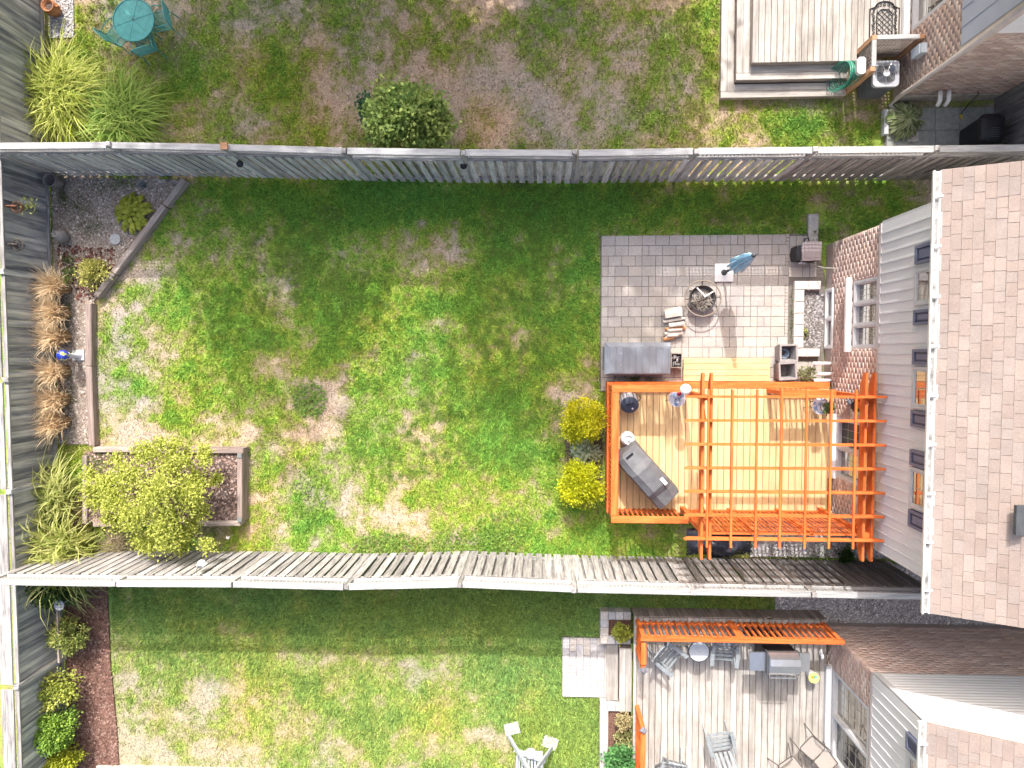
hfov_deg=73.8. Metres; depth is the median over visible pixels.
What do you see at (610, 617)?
stone planter
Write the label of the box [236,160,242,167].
fence lamp
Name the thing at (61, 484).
ornamental grass
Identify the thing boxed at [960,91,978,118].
tap hose
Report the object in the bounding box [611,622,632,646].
shrub
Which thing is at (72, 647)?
shrub
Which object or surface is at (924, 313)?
brick house
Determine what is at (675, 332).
firewood log
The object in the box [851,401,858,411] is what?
wall lamp
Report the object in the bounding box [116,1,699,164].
fallen leaves
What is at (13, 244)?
plant hanger
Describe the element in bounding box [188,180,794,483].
crabgrass
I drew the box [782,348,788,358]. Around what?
coiled hose
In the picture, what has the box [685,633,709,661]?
glass table
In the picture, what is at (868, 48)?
lattice screen
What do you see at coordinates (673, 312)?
firewood log
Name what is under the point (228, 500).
raised bed
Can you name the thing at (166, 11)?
chair
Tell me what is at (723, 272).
parasol
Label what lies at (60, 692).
shrub
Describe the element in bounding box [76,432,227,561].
shrub
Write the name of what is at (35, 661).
wooden fence
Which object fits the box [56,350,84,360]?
gazing ball
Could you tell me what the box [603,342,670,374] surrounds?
storage box
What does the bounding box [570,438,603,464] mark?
hosta
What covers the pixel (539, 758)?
garden swing
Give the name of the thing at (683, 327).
firewood log
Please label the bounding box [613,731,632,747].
shrub
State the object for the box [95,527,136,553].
dry grass
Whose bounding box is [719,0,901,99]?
deck
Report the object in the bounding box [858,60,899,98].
air conditioner
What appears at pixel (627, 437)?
propane tank
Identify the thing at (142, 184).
fescue
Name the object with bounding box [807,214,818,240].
threshold slab
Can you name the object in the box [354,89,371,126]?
shrub
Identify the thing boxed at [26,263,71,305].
feather grass
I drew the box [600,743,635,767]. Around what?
shrub
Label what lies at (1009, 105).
side fence
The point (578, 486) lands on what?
golden shrub
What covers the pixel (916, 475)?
upper window
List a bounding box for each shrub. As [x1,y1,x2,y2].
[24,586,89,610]
[32,704,82,757]
[36,667,84,716]
[42,741,88,767]
[43,615,90,657]
[58,265,76,285]
[72,257,112,291]
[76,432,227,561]
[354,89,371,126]
[358,72,462,148]
[554,457,609,509]
[558,392,609,449]
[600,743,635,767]
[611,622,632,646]
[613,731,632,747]
[614,710,632,732]
[797,365,817,381]
[835,547,855,565]
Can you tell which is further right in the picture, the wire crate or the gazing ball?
the wire crate
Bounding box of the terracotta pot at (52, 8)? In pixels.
[40,0,60,16]
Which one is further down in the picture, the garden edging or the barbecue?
the barbecue
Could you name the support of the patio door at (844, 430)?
in the brick house at (924, 313)
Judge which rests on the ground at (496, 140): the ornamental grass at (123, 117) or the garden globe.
the ornamental grass at (123, 117)
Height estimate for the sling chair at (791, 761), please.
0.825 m
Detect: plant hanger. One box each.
[4,201,23,212]
[5,239,24,250]
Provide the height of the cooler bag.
0.525 m
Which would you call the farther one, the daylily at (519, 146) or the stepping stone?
the stepping stone
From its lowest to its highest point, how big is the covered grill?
1.113 m
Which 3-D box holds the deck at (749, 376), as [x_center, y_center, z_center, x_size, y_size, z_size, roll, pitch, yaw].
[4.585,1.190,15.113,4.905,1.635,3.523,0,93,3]
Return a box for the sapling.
[19,195,67,214]
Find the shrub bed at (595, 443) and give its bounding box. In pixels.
[565,434,602,479]
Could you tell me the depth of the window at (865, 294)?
13.83 m
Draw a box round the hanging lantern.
[196,560,205,571]
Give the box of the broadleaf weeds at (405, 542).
[289,204,570,555]
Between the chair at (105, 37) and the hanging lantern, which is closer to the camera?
the hanging lantern
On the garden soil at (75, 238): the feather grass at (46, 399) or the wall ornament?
the feather grass at (46, 399)
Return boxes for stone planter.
[599,698,629,767]
[600,607,630,644]
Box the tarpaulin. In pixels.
[686,528,752,557]
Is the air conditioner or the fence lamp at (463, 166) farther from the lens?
the air conditioner
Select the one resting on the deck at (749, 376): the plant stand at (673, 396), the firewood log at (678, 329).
the plant stand at (673, 396)
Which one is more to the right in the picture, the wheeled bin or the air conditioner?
the wheeled bin
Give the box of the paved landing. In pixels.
[562,636,605,697]
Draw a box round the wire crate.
[671,353,681,367]
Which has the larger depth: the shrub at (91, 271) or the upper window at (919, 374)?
the shrub at (91, 271)
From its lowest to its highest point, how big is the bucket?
0.309 m
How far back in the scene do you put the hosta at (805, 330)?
15.57 m
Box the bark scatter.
[56,244,114,302]
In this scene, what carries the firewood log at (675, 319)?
on the patio
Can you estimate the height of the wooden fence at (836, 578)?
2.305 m
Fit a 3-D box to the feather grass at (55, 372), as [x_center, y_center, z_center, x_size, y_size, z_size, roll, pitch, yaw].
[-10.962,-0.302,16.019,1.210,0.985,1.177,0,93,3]
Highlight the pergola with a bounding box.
[680,373,886,561]
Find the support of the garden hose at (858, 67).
hanging from the lattice screen
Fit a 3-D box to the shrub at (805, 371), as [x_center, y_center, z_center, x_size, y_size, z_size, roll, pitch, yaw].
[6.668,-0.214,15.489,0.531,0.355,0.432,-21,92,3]
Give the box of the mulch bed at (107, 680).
[65,586,118,767]
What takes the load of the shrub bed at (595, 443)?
on the ground at (496, 140)
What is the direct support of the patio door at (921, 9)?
in the brick house at (965, 50)
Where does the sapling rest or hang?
on the garden soil at (75, 238)
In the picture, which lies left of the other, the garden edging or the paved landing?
the garden edging
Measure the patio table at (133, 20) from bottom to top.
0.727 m
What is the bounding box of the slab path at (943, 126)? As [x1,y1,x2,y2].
[884,107,993,145]
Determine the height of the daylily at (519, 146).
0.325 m
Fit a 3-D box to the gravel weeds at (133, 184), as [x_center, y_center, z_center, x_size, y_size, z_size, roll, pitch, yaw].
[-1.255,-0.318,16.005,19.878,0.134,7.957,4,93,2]
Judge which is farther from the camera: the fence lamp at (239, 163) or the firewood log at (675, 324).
the firewood log at (675, 324)
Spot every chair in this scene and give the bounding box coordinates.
[92,16,144,55]
[130,32,167,65]
[150,0,182,41]
[647,633,688,677]
[654,743,688,767]
[702,720,738,767]
[709,628,739,668]
[767,743,802,767]
[790,723,837,767]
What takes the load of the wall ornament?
attached to the brick house at (924, 313)
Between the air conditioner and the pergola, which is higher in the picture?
the air conditioner
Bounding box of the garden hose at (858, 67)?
[827,57,865,91]
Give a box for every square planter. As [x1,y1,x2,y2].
[774,362,796,380]
[775,344,797,361]
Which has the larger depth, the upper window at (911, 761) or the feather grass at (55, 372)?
the feather grass at (55, 372)
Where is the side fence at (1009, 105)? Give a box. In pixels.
[994,82,1023,144]
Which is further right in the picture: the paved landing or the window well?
the window well
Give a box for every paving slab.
[504,721,520,735]
[541,735,558,750]
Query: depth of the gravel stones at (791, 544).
15.88 m
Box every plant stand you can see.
[665,392,685,406]
[804,398,827,414]
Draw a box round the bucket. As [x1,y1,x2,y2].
[805,668,818,682]
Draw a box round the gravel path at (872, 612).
[775,564,999,624]
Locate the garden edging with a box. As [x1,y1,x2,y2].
[85,178,189,445]
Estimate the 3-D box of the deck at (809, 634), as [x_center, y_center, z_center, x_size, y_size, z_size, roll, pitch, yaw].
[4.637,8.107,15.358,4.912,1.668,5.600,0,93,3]
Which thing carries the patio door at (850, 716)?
in the brick house at (896, 695)
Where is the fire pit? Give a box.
[684,280,720,316]
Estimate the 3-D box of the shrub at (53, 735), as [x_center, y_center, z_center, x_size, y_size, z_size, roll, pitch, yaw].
[-10.854,8.208,16.203,1.116,1.382,1.103,0,93,3]
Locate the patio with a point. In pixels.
(645, 281)
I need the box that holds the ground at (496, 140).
[0,0,993,767]
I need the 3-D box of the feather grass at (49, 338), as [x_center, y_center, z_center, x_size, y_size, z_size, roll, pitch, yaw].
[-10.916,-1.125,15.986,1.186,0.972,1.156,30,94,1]
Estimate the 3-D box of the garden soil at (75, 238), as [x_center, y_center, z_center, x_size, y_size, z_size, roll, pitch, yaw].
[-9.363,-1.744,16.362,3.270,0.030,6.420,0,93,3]
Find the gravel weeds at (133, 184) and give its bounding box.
[55,176,864,562]
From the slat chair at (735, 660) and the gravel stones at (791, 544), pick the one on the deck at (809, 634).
the slat chair at (735, 660)
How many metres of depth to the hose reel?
15.11 m
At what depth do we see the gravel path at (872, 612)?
15.88 m
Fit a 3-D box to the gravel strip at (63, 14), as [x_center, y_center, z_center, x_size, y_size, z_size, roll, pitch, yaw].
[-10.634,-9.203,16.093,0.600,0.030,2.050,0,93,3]
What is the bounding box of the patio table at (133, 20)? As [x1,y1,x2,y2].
[113,0,165,49]
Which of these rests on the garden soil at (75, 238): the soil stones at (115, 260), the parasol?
the soil stones at (115, 260)
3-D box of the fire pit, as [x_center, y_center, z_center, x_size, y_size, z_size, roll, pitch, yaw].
[4.306,-1.936,15.535,0.830,0.358,0.830,0,93,3]
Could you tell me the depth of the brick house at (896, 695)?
13.36 m
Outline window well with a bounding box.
[792,281,824,356]
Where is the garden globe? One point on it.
(685, 389)
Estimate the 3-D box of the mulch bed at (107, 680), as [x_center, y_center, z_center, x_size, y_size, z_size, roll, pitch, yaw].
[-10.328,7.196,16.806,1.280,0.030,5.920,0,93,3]
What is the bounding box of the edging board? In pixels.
[881,109,888,136]
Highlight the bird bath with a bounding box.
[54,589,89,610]
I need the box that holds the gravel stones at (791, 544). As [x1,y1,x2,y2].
[750,517,887,558]
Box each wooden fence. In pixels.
[0,0,66,767]
[0,141,1023,183]
[0,550,920,599]
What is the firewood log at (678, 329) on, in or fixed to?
on the firewood log at (683, 327)
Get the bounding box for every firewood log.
[663,317,685,322]
[664,306,681,318]
[664,331,682,335]
[665,326,685,330]
[667,328,681,331]
[668,321,684,326]
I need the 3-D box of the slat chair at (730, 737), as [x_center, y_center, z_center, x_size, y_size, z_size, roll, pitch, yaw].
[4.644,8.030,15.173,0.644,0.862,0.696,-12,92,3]
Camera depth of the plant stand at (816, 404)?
14.53 m
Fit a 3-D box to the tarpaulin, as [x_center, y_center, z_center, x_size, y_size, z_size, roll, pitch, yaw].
[4.843,3.727,15.792,1.546,0.394,0.720,0,93,3]
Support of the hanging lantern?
hanging from the wooden fence at (836, 578)
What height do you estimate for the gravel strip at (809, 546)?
0.030 m
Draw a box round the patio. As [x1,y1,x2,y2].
[600,234,824,391]
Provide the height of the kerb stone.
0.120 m
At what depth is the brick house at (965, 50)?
13.64 m
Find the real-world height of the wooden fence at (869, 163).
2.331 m
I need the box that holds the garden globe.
[680,384,690,394]
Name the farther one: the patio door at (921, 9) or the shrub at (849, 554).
the shrub at (849, 554)
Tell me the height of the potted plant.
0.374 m
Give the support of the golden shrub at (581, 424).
on the ground at (496, 140)
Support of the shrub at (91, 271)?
on the garden soil at (75, 238)
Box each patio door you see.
[831,670,868,767]
[835,417,867,485]
[912,0,946,29]
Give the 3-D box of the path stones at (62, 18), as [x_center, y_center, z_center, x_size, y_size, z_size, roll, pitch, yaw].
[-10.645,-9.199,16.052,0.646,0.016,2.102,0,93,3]
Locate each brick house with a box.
[813,161,1023,627]
[822,622,1023,767]
[888,0,1023,112]
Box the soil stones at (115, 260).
[50,176,178,444]
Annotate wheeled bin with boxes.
[959,114,1004,144]
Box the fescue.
[134,181,147,190]
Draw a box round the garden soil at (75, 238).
[51,177,178,443]
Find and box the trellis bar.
[56,599,74,662]
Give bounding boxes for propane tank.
[620,431,634,444]
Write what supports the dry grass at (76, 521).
on the ground at (496, 140)
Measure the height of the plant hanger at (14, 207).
0.400 m
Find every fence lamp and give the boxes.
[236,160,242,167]
[460,162,466,168]
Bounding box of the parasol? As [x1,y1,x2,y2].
[714,252,756,281]
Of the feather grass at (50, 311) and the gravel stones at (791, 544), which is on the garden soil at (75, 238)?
the feather grass at (50, 311)
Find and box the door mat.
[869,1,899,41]
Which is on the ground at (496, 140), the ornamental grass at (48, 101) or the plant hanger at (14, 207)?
the ornamental grass at (48, 101)
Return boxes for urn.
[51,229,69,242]
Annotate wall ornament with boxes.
[845,398,853,407]
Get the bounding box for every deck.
[605,358,835,523]
[606,607,844,767]
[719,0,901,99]
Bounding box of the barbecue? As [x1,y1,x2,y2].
[743,622,809,678]
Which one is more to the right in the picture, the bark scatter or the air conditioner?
the air conditioner
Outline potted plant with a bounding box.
[820,401,835,415]
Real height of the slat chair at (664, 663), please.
0.862 m
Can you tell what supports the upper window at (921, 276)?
in the brick house at (924, 313)
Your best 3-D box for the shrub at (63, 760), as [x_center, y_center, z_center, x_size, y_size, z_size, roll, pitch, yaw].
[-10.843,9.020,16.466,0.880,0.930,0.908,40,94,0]
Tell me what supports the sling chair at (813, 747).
on the deck at (809, 634)
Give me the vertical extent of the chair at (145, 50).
0.902 m
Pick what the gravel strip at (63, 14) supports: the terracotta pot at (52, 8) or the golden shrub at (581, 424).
the terracotta pot at (52, 8)
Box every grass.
[0,438,84,534]
[8,494,122,637]
[20,348,71,392]
[21,12,136,168]
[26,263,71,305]
[26,289,71,333]
[26,315,71,360]
[28,378,71,419]
[31,401,71,447]
[54,46,183,186]
[57,483,91,530]
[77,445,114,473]
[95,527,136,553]
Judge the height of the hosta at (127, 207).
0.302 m
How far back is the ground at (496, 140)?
16.13 m
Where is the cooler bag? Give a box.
[619,392,640,412]
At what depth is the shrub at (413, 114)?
14.25 m
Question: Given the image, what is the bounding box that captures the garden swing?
[507,734,552,767]
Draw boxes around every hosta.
[114,192,154,235]
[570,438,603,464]
[803,328,808,338]
[880,100,924,142]
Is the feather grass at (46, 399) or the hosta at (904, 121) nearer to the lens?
the hosta at (904, 121)
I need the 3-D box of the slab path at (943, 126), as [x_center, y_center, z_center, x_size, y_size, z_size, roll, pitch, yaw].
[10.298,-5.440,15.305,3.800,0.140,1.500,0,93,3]
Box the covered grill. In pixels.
[618,440,678,508]
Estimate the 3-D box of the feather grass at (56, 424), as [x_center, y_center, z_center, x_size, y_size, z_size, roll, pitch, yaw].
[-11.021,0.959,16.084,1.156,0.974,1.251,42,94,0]
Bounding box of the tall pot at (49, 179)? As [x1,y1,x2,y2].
[42,172,64,187]
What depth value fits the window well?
15.54 m
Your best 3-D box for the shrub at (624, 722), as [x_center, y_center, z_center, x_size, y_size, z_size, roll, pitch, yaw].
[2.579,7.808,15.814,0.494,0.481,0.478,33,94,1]
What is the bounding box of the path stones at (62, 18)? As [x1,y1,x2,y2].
[48,0,73,37]
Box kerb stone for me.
[96,764,243,767]
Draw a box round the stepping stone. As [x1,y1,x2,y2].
[110,233,120,244]
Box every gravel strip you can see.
[49,0,74,38]
[750,517,886,557]
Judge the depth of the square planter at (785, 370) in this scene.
15.35 m
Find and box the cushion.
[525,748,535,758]
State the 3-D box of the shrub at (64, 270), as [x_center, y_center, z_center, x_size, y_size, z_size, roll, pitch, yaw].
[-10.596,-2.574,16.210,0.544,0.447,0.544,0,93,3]
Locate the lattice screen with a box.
[845,34,924,94]
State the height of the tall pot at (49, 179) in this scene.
0.420 m
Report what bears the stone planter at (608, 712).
on the ground at (496, 140)
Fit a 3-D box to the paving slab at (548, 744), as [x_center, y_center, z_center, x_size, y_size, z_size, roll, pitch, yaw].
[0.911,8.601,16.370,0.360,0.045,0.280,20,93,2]
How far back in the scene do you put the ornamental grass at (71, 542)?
15.77 m
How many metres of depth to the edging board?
15.25 m
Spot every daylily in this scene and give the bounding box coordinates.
[508,134,529,148]
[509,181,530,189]
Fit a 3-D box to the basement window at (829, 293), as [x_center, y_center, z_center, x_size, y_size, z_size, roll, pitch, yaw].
[7.186,-1.479,15.409,0.099,0.410,1.351,0,93,3]
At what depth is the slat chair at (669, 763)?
15.27 m
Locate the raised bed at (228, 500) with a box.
[82,445,249,526]
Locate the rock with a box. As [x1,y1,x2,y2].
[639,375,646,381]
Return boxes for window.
[824,288,833,348]
[852,276,877,347]
[905,749,916,767]
[908,466,923,511]
[911,367,926,409]
[913,266,929,305]
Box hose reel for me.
[790,237,836,268]
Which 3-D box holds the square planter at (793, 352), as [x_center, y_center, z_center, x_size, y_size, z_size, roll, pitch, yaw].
[6.177,-0.701,15.434,0.400,0.480,0.400,-1,93,3]
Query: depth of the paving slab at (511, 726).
16.37 m

